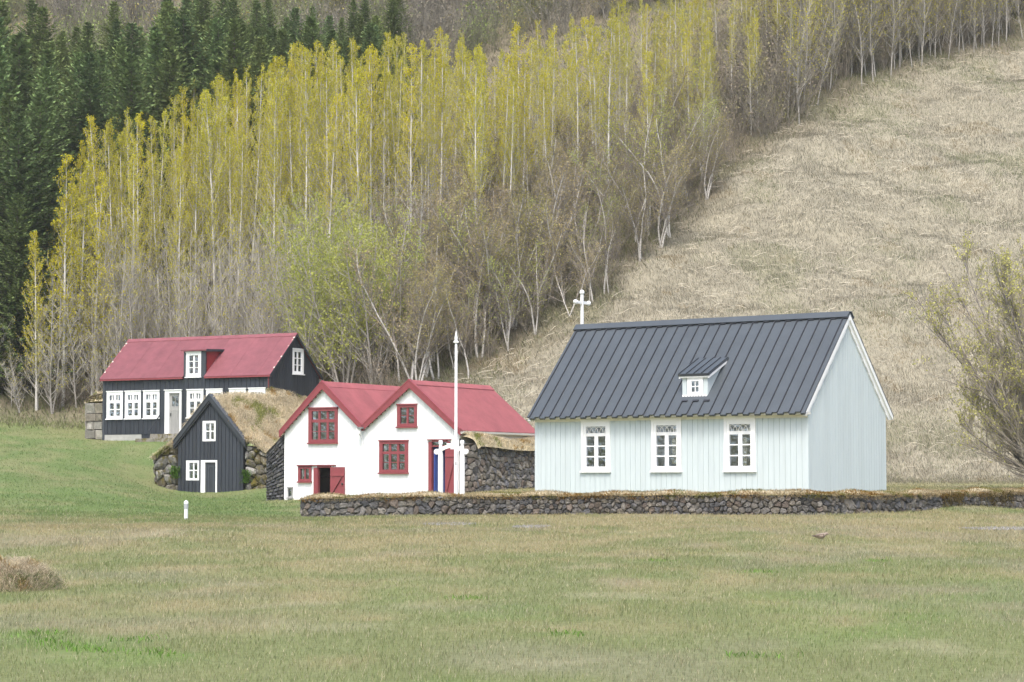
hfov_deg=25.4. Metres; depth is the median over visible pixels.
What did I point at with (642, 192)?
birch
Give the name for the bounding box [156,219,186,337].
sapling
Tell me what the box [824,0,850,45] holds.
bare tree
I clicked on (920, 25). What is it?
bare tree
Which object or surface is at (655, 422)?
window
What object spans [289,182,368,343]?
willow
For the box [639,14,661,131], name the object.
poplar
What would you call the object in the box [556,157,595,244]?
birch
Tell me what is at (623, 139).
birch
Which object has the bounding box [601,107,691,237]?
birch
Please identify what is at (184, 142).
poplar
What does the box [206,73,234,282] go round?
poplar
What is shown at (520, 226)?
birch
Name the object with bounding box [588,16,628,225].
poplar
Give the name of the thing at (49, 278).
poplar
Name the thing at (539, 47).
poplar
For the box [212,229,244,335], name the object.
sapling
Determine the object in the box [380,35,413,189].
poplar
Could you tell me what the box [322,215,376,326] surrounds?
willow
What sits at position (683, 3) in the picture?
poplar
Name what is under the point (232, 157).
poplar
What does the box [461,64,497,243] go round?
poplar
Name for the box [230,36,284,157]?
spruce
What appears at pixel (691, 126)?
birch
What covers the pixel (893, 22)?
bare tree
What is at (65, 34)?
spruce
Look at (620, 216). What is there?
birch
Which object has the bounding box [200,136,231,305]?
poplar
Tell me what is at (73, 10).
scrub thicket
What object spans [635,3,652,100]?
poplar
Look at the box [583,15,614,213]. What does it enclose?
poplar
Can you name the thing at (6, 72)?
spruce
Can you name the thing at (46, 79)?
spruce
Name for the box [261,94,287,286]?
poplar
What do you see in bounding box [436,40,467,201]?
poplar
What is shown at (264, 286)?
sapling
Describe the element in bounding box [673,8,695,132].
poplar
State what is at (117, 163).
poplar
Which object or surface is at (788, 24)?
bare tree
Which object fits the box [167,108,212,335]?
poplar
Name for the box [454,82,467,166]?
poplar
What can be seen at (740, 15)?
poplar
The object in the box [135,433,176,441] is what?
stone steps
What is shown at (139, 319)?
sapling
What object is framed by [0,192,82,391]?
spruce
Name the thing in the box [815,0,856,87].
bare tree
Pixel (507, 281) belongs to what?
birch
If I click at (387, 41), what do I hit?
poplar
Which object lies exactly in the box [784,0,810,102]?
poplar
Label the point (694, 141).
birch
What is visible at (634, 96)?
birch
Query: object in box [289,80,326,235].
poplar
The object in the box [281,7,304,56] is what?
spruce
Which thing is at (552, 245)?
birch
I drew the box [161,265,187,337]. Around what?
sapling
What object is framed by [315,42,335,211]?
poplar
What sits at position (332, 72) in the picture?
poplar
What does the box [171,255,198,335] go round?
sapling
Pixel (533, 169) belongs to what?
birch
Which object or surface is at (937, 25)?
bare tree
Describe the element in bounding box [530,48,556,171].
poplar
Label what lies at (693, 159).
birch
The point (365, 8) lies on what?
spruce
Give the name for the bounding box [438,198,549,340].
birch
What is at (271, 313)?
sapling
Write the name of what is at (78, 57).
spruce
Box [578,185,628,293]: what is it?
birch
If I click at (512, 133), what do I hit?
poplar
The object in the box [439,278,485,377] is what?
birch
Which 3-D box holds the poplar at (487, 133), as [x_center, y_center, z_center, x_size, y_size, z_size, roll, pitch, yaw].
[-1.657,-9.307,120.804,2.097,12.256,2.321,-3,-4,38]
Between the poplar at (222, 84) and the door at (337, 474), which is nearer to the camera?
the door at (337, 474)
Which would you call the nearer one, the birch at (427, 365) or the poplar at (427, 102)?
the birch at (427, 365)
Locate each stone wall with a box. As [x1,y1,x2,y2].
[84,390,102,439]
[265,434,283,500]
[460,431,534,492]
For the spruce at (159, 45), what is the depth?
143.60 m
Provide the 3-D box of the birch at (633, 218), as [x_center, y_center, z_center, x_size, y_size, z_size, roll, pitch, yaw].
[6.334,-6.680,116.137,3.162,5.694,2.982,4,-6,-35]
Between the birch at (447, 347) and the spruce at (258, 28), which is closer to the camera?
the birch at (447, 347)
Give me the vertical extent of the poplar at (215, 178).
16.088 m
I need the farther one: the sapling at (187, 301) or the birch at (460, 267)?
the sapling at (187, 301)
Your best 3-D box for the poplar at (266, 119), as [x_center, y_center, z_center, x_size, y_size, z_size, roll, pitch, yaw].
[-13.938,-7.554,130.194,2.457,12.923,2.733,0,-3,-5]
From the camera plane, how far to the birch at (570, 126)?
123.78 m
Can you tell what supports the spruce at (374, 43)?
on the hillside
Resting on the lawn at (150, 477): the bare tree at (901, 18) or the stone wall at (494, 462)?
the stone wall at (494, 462)
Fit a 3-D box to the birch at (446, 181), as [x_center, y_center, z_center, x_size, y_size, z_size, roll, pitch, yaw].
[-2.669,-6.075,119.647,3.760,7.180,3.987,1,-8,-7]
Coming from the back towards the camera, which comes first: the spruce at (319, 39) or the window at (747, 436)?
the spruce at (319, 39)
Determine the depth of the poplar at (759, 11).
147.55 m
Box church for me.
[527,290,893,493]
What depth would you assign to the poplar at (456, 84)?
141.62 m
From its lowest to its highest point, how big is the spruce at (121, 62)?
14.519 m
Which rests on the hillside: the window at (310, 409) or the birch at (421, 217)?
the birch at (421, 217)
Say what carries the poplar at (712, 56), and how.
on the hillside
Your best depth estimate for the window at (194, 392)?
108.15 m
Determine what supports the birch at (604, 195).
on the hillside
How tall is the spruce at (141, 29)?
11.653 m
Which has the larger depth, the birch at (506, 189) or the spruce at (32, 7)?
the spruce at (32, 7)
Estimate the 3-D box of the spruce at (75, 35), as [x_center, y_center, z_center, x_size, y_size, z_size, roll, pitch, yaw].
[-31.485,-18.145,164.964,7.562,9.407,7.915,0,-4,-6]
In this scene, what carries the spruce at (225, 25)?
on the hillside
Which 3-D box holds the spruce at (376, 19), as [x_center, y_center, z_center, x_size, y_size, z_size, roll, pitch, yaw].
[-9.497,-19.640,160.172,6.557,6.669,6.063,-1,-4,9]
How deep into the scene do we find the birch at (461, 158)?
120.97 m
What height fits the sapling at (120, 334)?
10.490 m
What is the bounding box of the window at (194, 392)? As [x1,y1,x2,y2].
[186,389,203,418]
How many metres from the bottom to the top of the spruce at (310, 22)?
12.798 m
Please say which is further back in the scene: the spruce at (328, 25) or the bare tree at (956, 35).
the spruce at (328, 25)
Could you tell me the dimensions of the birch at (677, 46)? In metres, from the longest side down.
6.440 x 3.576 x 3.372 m
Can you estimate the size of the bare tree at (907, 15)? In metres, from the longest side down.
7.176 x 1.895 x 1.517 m
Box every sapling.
[0,316,14,373]
[0,317,25,391]
[0,335,26,405]
[0,340,27,412]
[13,295,53,409]
[25,277,60,386]
[27,279,72,413]
[45,249,83,357]
[46,287,68,377]
[47,329,75,390]
[48,278,92,407]
[59,268,108,392]
[68,331,80,377]
[71,275,103,378]
[78,210,121,376]
[86,335,113,394]
[91,208,127,359]
[94,217,127,350]
[95,246,127,368]
[98,216,142,369]
[101,239,138,357]
[105,221,149,360]
[112,255,144,344]
[122,234,154,344]
[129,217,165,338]
[132,273,150,338]
[133,251,159,338]
[136,271,158,337]
[138,226,168,337]
[140,277,185,337]
[152,221,189,337]
[156,211,191,333]
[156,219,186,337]
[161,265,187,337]
[169,270,205,336]
[170,230,207,336]
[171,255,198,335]
[173,255,198,336]
[184,234,218,336]
[186,235,225,336]
[189,240,215,335]
[198,214,249,335]
[202,273,223,335]
[206,251,228,335]
[209,259,237,335]
[209,274,227,334]
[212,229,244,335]
[221,223,276,334]
[223,229,254,334]
[225,257,251,334]
[232,247,261,334]
[235,249,271,334]
[239,246,272,334]
[244,223,284,333]
[247,220,279,330]
[247,238,277,333]
[250,220,293,333]
[251,250,271,332]
[260,245,291,332]
[263,250,283,328]
[264,222,299,333]
[269,206,319,332]
[273,226,298,332]
[276,265,315,341]
[301,243,317,340]
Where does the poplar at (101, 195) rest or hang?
on the hillside
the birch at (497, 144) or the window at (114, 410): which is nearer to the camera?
the window at (114, 410)
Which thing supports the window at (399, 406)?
in the farmhouse
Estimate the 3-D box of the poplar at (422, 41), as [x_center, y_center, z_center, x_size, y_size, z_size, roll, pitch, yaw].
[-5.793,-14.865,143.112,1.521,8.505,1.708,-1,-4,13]
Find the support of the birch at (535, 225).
on the hillside
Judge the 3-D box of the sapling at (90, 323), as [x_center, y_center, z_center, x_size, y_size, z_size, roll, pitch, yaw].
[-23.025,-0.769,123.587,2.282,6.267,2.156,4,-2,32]
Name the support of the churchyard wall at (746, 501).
on the lawn at (150, 477)
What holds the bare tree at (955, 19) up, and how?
on the hillside
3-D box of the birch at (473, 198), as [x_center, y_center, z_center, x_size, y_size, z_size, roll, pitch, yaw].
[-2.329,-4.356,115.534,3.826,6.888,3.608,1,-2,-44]
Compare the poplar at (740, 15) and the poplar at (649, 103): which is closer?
the poplar at (649, 103)
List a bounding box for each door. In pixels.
[170,393,178,433]
[205,462,215,491]
[330,467,344,494]
[434,442,446,492]
[445,449,453,493]
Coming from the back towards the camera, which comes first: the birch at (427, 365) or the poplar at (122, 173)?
the poplar at (122, 173)
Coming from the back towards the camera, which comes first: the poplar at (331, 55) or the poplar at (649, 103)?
the poplar at (331, 55)
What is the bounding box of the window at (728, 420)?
[722,416,756,471]
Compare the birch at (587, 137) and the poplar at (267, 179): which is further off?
the poplar at (267, 179)
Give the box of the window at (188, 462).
[186,460,198,479]
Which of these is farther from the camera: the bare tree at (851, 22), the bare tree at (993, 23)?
the bare tree at (993, 23)
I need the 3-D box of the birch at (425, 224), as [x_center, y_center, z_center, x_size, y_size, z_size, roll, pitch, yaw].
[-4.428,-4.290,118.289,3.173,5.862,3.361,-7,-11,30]
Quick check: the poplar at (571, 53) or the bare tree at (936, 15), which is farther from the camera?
the bare tree at (936, 15)
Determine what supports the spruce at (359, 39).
on the hillside
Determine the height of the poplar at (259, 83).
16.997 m
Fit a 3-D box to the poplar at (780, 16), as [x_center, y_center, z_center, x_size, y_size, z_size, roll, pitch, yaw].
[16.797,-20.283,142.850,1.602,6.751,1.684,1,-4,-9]
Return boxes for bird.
[812,532,827,539]
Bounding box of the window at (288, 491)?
[286,487,292,498]
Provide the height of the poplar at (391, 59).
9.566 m
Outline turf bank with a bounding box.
[265,385,307,406]
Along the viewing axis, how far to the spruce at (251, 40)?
157.92 m
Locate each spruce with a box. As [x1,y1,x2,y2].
[0,0,40,96]
[0,16,57,125]
[0,32,83,274]
[0,34,35,126]
[0,45,34,212]
[0,91,69,268]
[0,91,117,328]
[0,112,101,357]
[0,120,55,339]
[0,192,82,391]
[0,282,23,382]
[16,0,54,72]
[18,5,75,113]
[19,65,101,283]
[21,40,71,165]
[22,49,75,156]
[28,41,79,137]
[43,51,146,267]
[49,51,166,282]
[54,31,69,63]
[54,35,71,100]
[55,51,229,308]
[59,26,99,85]
[61,39,103,117]
[63,22,105,122]
[75,59,184,251]
[81,49,116,126]
[82,21,148,99]
[87,62,206,280]
[93,0,131,83]
[98,18,124,88]
[99,41,119,122]
[102,39,129,115]
[109,30,209,237]
[116,47,227,272]
[127,26,147,80]
[135,26,159,77]
[138,25,215,238]
[139,0,193,58]
[139,7,187,65]
[141,16,261,213]
[147,38,199,165]
[169,13,178,31]
[175,0,196,27]
[176,6,192,58]
[184,17,289,228]
[184,18,289,210]
[187,0,241,43]
[188,25,210,148]
[190,0,213,21]
[194,19,254,183]
[198,18,226,66]
[211,0,238,23]
[221,0,256,55]
[227,19,285,114]
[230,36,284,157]
[243,0,273,45]
[244,37,287,212]
[245,26,257,70]
[248,15,373,210]
[249,26,287,66]
[258,0,281,46]
[264,29,302,127]
[267,25,324,110]
[271,17,290,58]
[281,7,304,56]
[290,25,327,59]
[302,6,324,47]
[314,41,387,202]
[315,29,347,165]
[318,15,346,49]
[335,17,350,74]
[337,0,365,60]
[337,22,409,163]
[344,14,368,108]
[349,47,436,171]
[354,39,417,138]
[357,0,372,33]
[359,25,384,104]
[361,15,391,67]
[374,24,385,53]
[379,0,417,71]
[379,0,420,53]
[380,35,424,115]
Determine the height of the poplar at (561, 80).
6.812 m
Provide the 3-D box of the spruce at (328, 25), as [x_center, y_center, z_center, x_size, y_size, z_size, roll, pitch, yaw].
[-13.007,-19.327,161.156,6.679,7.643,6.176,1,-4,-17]
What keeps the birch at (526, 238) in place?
on the hillside
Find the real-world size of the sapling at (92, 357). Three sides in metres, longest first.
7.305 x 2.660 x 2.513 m
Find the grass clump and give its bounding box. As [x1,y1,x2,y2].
[168,465,180,478]
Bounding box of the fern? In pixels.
[240,469,254,482]
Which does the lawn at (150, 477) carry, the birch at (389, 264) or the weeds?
the weeds
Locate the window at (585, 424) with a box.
[580,419,610,472]
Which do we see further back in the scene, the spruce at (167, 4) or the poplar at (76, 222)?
the spruce at (167, 4)
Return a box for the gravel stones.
[423,522,1023,529]
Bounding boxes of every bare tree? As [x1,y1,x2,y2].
[772,0,814,54]
[773,0,812,31]
[774,0,804,116]
[782,0,821,125]
[784,0,822,108]
[791,0,821,58]
[807,0,836,87]
[811,0,847,74]
[813,0,846,104]
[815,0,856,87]
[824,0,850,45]
[837,0,859,73]
[839,0,863,75]
[844,0,876,84]
[846,0,882,75]
[846,0,883,76]
[854,0,880,70]
[854,0,886,81]
[859,4,879,64]
[861,0,897,73]
[872,0,887,63]
[875,0,907,76]
[880,0,897,60]
[880,0,909,69]
[885,0,920,66]
[888,0,910,61]
[895,0,920,66]
[896,0,913,58]
[903,0,922,54]
[906,1,925,57]
[909,0,929,45]
[909,0,949,65]
[912,0,929,56]
[925,0,940,56]
[925,0,941,50]
[925,0,945,46]
[926,0,945,57]
[929,0,945,54]
[933,0,952,45]
[941,0,967,59]
[944,0,958,45]
[947,0,971,45]
[947,0,976,53]
[950,0,977,49]
[963,0,987,51]
[964,0,986,47]
[973,0,994,45]
[973,0,999,43]
[983,0,1013,46]
[986,0,1008,45]
[996,0,1015,29]
[998,0,1016,42]
[1010,0,1023,38]
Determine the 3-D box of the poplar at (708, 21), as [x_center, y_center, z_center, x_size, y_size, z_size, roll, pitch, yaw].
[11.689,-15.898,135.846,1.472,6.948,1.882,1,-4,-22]
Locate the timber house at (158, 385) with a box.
[100,333,322,440]
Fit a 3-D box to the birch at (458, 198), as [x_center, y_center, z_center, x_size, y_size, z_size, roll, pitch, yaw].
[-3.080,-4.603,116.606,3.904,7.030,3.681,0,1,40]
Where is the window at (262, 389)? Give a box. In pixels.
[248,387,265,394]
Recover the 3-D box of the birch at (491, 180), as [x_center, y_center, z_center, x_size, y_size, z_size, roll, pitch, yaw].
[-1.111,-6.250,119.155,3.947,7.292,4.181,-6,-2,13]
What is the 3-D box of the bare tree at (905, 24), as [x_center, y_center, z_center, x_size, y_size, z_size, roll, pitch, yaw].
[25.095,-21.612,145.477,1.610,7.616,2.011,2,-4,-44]
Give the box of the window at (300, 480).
[296,466,311,482]
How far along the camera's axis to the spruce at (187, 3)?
161.56 m
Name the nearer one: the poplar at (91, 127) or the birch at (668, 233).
the birch at (668, 233)
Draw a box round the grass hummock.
[0,551,69,591]
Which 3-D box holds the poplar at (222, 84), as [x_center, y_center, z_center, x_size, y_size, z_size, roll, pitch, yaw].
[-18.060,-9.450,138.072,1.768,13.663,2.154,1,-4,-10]
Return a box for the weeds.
[11,557,891,658]
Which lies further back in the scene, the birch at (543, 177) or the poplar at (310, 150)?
the poplar at (310, 150)
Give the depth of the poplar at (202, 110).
133.85 m
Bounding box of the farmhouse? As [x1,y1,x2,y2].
[279,379,534,499]
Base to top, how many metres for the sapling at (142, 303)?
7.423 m
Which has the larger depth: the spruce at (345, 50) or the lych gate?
the spruce at (345, 50)
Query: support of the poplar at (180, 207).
on the hillside
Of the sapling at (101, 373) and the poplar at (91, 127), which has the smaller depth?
the sapling at (101, 373)
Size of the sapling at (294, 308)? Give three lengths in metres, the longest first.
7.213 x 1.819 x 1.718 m
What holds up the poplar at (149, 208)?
on the hillside
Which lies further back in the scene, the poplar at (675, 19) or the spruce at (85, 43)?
the spruce at (85, 43)
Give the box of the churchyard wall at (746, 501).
[299,486,1023,516]
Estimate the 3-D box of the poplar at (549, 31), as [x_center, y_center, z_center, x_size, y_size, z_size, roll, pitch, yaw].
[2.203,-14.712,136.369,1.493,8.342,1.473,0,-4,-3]
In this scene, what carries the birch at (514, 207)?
on the hillside
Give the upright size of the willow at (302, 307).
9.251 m
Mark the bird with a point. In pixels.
(821, 536)
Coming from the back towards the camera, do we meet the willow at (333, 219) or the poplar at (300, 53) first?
the poplar at (300, 53)
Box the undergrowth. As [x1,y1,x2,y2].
[0,0,1023,410]
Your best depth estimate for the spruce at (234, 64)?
143.81 m
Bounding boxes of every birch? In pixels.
[340,232,456,379]
[360,283,403,381]
[368,180,452,293]
[371,237,409,313]
[371,256,420,353]
[377,201,419,330]
[379,241,439,366]
[381,177,428,271]
[388,185,452,330]
[394,260,463,380]
[395,250,467,378]
[396,189,433,272]
[403,209,451,293]
[403,215,463,341]
[403,230,457,362]
[403,272,453,376]
[410,205,437,266]
[414,177,494,315]
[421,188,494,263]
[425,226,493,359]
[427,190,471,223]
[428,154,491,235]
[428,183,475,274]
[429,215,484,348]
[429,226,477,331]
[437,198,510,334]
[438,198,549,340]
[438,269,465,318]
[438,279,482,369]
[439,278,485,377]
[443,200,516,357]
[446,217,479,325]
[446,228,472,336]
[449,160,495,216]
[450,229,518,327]
[451,124,500,197]
[457,203,533,341]
[458,155,520,265]
[465,228,503,321]
[469,224,531,338]
[470,181,515,287]
[473,218,510,280]
[474,106,540,201]
[474,183,517,231]
[479,253,534,350]
[485,149,531,231]
[489,179,558,329]
[493,238,555,334]
[494,143,546,196]
[494,195,553,306]
[497,187,536,259]
[503,181,526,212]
[508,196,541,288]
[511,155,567,261]
[512,191,558,298]
[514,148,595,303]
[515,195,550,278]
[522,137,584,206]
[526,136,575,256]
[526,209,573,317]
[529,157,587,290]
[531,140,569,210]
[531,200,583,304]
[533,176,571,243]
[534,234,605,315]
[535,93,597,176]
[548,109,600,182]
[548,178,590,270]
[552,126,604,195]
[553,114,594,196]
[554,150,624,258]
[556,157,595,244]
[561,156,595,232]
[564,193,620,280]
[565,205,603,303]
[566,145,594,217]
[568,143,637,248]
[571,150,603,259]
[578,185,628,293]
[583,140,619,240]
[595,184,638,255]
[598,155,662,261]
[600,101,647,194]
[601,105,644,177]
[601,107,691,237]
[610,145,658,227]
[612,141,662,242]
[613,141,636,206]
[616,108,665,234]
[620,62,677,132]
[626,146,700,219]
[636,97,680,169]
[641,140,699,247]
[642,86,715,197]
[648,58,675,133]
[650,104,704,176]
[652,66,698,154]
[654,95,701,145]
[656,54,713,142]
[658,67,710,120]
[660,127,705,207]
[661,118,705,201]
[665,26,719,97]
[673,110,708,164]
[677,129,705,194]
[684,87,723,141]
[688,25,724,88]
[689,96,722,177]
[691,111,735,199]
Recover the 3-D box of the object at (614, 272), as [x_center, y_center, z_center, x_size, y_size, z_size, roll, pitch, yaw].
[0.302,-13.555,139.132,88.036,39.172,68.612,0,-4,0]
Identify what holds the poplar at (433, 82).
on the hillside
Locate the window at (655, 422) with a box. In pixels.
[649,418,681,471]
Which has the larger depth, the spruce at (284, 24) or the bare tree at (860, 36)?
the spruce at (284, 24)
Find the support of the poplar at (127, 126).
on the hillside
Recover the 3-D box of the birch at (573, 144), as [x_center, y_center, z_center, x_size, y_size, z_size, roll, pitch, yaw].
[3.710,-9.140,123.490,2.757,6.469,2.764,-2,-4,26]
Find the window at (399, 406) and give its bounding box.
[395,403,417,427]
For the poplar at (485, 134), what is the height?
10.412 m
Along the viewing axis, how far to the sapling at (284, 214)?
115.25 m
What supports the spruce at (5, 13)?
on the hillside
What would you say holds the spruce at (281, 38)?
on the hillside
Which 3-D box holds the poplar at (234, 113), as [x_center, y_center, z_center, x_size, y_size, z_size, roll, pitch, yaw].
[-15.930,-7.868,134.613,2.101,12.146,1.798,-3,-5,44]
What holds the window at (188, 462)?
in the turf house at (207, 448)
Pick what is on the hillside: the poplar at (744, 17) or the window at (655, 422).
the poplar at (744, 17)
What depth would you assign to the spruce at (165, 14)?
151.86 m
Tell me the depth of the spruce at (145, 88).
137.88 m
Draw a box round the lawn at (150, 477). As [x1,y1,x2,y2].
[0,423,1023,681]
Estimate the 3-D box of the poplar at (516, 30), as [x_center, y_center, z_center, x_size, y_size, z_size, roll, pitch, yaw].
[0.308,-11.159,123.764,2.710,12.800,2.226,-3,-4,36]
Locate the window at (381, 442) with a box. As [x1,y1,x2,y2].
[377,440,408,473]
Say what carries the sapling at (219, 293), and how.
on the hillside
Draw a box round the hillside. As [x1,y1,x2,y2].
[0,0,1023,481]
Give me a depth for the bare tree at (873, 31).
142.01 m
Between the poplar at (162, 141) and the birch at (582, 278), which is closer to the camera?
the birch at (582, 278)
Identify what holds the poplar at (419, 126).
on the hillside
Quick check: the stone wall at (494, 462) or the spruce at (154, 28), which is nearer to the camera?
the stone wall at (494, 462)
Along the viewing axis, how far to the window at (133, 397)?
109.86 m
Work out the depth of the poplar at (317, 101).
124.35 m
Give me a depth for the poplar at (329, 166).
126.46 m
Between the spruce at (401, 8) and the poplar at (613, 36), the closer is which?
the poplar at (613, 36)
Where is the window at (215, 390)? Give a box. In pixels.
[205,388,222,395]
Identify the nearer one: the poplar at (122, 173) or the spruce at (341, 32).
the poplar at (122, 173)
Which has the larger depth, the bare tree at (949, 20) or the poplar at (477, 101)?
the bare tree at (949, 20)
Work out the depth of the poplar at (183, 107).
137.52 m
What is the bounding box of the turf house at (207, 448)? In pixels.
[149,389,299,492]
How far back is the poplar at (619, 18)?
134.44 m
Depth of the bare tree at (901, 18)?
143.96 m
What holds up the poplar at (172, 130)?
on the hillside
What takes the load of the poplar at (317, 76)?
on the hillside
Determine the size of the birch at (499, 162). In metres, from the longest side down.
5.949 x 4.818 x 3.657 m
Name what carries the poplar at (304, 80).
on the hillside
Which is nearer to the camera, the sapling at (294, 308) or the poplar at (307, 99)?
the sapling at (294, 308)
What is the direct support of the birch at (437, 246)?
on the hillside
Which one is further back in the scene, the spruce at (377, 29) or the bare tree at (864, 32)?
the spruce at (377, 29)
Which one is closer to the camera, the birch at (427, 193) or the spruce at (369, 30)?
the birch at (427, 193)
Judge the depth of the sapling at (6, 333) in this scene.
120.57 m
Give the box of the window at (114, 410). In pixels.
[105,391,122,419]
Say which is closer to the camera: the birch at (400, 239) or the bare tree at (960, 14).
the birch at (400, 239)
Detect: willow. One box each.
[256,189,347,363]
[273,197,337,330]
[274,217,348,382]
[276,188,356,351]
[280,212,387,382]
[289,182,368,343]
[321,191,422,383]
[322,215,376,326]
[331,192,398,341]
[356,214,405,358]
[356,223,430,370]
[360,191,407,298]
[903,231,1023,477]
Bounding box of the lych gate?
[434,440,468,494]
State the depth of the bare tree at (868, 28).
143.40 m
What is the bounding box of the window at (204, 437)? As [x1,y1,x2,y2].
[202,421,215,440]
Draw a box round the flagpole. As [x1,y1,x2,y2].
[453,331,458,494]
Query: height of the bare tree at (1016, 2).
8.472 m
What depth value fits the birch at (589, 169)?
118.41 m
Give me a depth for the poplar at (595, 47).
135.30 m
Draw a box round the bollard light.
[184,500,187,518]
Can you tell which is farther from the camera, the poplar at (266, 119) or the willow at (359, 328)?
the poplar at (266, 119)
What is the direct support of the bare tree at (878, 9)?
on the hillside
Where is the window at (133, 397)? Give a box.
[123,390,140,419]
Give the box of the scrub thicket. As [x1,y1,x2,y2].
[0,0,716,77]
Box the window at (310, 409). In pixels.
[307,407,337,443]
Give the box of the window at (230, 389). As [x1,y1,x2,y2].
[228,388,245,393]
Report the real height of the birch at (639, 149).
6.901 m
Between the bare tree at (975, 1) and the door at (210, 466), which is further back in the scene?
the bare tree at (975, 1)
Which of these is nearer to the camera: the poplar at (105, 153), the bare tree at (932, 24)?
the poplar at (105, 153)
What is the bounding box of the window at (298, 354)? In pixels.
[292,348,304,374]
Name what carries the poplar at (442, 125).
on the hillside
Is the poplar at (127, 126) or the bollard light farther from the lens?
the poplar at (127, 126)
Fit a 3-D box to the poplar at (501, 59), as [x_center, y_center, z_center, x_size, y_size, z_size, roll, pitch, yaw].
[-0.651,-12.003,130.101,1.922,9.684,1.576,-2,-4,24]
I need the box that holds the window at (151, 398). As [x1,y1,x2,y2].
[142,390,159,418]
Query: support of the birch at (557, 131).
on the hillside
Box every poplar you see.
[11,230,54,410]
[30,153,91,404]
[36,250,66,374]
[42,208,63,324]
[54,182,92,365]
[61,140,94,305]
[62,161,98,367]
[66,171,119,393]
[67,177,83,278]
[76,113,120,319]
[77,136,107,330]
[84,131,100,268]
[94,130,122,311]
[99,117,129,338]
[99,141,117,265]
[106,116,127,310]
[111,130,141,310]
[111,154,132,344]
[115,112,157,337]
[116,120,136,293]
[117,107,140,296]
[121,138,153,338]
[128,115,170,335]
[135,152,171,337]
[138,147,161,304]
[140,109,173,330]
[158,96,187,334]
[159,122,186,318]
[162,143,191,335]
[162,152,189,307]
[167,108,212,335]
[168,97,190,269]
[168,112,194,315]
[172,86,206,286]
[178,92,210,291]
[181,99,207,309]
[186,79,199,187]
[186,130,209,331]
[187,93,218,330]
[191,89,250,330]
[198,94,239,311]
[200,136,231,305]
[204,75,226,268]
[204,89,229,326]
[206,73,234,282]
[206,84,229,247]
[207,108,229,301]
[214,80,236,279]
[216,130,242,326]
[216,132,256,331]
[223,69,264,275]
[224,106,253,330]
[225,94,245,283]
[227,62,273,334]
[228,90,254,252]
[228,107,254,275]
[229,64,256,277]
[235,79,254,205]
[242,85,262,235]
[246,116,272,331]
[249,77,294,331]
[250,69,273,247]
[251,98,283,297]
[256,78,287,277]
[257,55,304,317]
[259,111,296,307]
[261,57,292,222]
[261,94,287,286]
[264,63,286,160]
[270,67,298,287]
[275,75,290,224]
[276,83,308,257]
[278,47,329,252]
[282,58,302,230]
[284,57,296,198]
[285,78,307,237]
[286,41,308,222]
[286,42,302,166]
[286,68,311,234]
[287,43,307,231]
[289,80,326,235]
[292,60,324,267]
[292,70,331,251]
[300,64,325,234]
[301,47,313,194]
[304,40,328,181]
[305,61,344,280]
[310,74,338,262]
[310,91,353,257]
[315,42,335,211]
[321,38,343,200]
[321,111,344,288]
[322,41,337,130]
[324,46,350,238]
[329,64,367,230]
[333,57,360,224]
[338,56,373,247]
[338,66,381,267]
[339,72,365,225]
[341,59,362,206]
[345,36,365,205]
[346,45,395,259]
[348,40,361,121]
[350,42,380,221]
[361,62,379,203]
[362,67,398,239]
[370,47,389,194]
[372,42,401,207]
[373,31,399,191]
[374,58,412,227]
[375,38,397,161]
[376,75,392,201]
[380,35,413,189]
[380,71,412,243]
[387,43,435,238]
[394,33,412,187]
[395,82,413,204]
[398,42,437,220]
[398,80,415,211]
[407,39,428,166]
[414,79,443,238]
[416,64,443,198]
[416,84,430,185]
[417,55,448,192]
[417,56,442,222]
[418,39,451,223]
[420,47,457,228]
[429,70,452,193]
[432,26,455,179]
[434,53,473,203]
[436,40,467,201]
[437,34,453,193]
[443,68,454,156]
[447,53,492,174]
[449,41,463,161]
[454,30,473,171]
[454,47,469,133]
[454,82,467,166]
[455,52,497,231]
[456,50,476,181]
[460,46,488,175]
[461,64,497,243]
[461,91,486,195]
[462,42,493,232]
[470,77,509,192]
[487,67,502,196]
[488,52,517,219]
[488,88,504,182]
[489,49,509,189]
[497,21,538,195]
[497,69,523,279]
[498,81,527,178]
[500,87,511,192]
[503,45,532,196]
[513,54,538,198]
[520,78,534,166]
[521,36,539,159]
[528,39,542,142]
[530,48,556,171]
[532,20,546,162]
[533,55,554,177]
[533,82,554,206]
[534,67,558,195]
[540,23,566,229]
[540,27,557,154]
[540,43,566,157]
[554,68,571,161]
[557,35,579,145]
[557,49,578,147]
[562,66,587,159]
[564,25,597,199]
[568,13,584,123]
[575,17,611,178]
[579,28,596,159]
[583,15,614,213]
[587,24,615,166]
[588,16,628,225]
[590,41,602,139]
[598,14,617,105]
[605,3,633,143]
[610,0,627,122]
[611,12,627,130]
[614,25,640,155]
[616,0,642,126]
[626,50,670,223]
[632,0,647,83]
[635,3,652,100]
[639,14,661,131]
[640,73,655,161]
[650,12,678,118]
[652,1,671,87]
[653,0,678,70]
[653,58,671,163]
[664,0,683,89]
[672,23,701,159]
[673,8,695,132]
[677,0,695,69]
[678,37,690,126]
[680,2,701,81]
[686,0,701,62]
[688,0,704,55]
[691,0,715,58]
[692,0,703,85]
[692,22,713,130]
[693,39,712,167]
[699,5,720,99]
[699,17,718,118]
[702,30,726,122]
[708,0,725,48]
[722,0,740,64]
[723,14,739,112]
[734,0,749,51]
[736,0,752,49]
[737,0,758,61]
[741,6,760,111]
[741,24,760,134]
[749,0,767,25]
[749,17,766,127]
[753,0,783,42]
[766,0,784,60]
[767,0,788,51]
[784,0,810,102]
[801,0,819,81]
[814,0,829,46]

